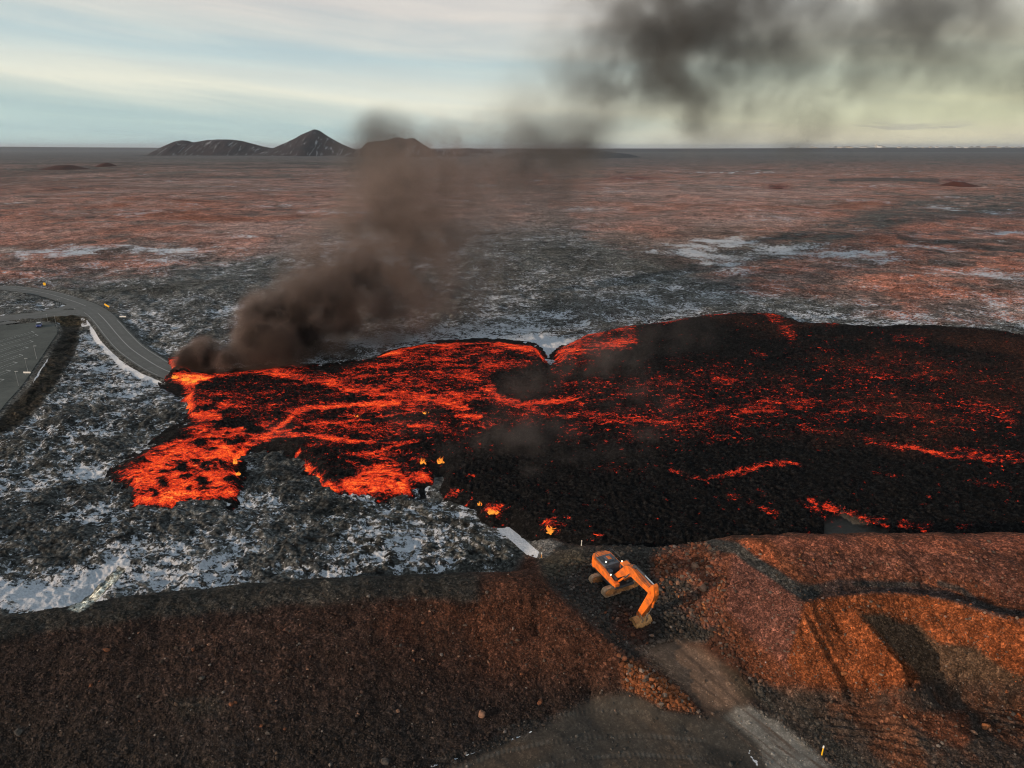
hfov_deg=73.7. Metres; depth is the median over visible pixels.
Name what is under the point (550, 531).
flame
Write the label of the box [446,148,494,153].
ridge
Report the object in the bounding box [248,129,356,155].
cone hill
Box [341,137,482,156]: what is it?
crater hill
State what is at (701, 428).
lava flow
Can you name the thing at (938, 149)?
plateau
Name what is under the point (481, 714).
boulder
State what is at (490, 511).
flame
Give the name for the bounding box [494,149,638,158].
ridge
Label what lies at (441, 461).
flame
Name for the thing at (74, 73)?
sky
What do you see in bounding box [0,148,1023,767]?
ground
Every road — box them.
[0,286,197,378]
[0,305,87,324]
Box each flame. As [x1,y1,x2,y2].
[437,457,443,463]
[487,509,498,514]
[546,525,555,534]
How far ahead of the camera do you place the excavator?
96.58 m
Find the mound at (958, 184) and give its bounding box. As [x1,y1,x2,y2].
[939,181,994,187]
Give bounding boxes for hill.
[139,139,272,155]
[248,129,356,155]
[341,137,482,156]
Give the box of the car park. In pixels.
[0,322,57,409]
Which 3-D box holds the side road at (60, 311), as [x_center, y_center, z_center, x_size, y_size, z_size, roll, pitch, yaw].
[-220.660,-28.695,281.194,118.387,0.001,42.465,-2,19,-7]
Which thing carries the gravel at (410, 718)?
on the ground
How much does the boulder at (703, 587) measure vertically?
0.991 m
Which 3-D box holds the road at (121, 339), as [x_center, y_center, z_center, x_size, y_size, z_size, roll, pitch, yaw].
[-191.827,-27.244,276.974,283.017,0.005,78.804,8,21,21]
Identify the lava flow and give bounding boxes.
[105,312,1023,547]
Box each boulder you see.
[14,728,22,735]
[381,758,388,764]
[478,710,484,717]
[691,562,698,569]
[699,583,706,591]
[981,723,990,729]
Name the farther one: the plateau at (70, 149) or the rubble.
the plateau at (70, 149)
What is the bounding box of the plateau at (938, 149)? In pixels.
[355,147,1023,151]
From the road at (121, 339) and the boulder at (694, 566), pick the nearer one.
the boulder at (694, 566)
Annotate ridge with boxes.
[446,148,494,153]
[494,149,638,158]
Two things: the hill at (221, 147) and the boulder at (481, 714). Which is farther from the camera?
the hill at (221, 147)
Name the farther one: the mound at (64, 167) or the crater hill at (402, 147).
the crater hill at (402, 147)
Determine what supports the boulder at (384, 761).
on the ground
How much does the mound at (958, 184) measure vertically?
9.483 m
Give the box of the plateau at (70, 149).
[0,147,158,150]
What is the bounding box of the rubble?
[543,541,769,713]
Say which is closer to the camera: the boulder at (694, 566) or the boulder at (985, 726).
the boulder at (985, 726)
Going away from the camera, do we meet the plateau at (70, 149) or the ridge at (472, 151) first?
the ridge at (472, 151)
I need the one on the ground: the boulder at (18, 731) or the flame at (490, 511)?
the boulder at (18, 731)
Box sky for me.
[0,0,1023,147]
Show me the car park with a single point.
(19, 343)
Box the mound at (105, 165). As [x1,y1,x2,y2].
[95,163,115,166]
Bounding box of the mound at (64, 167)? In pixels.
[38,165,88,169]
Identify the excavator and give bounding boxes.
[588,549,658,628]

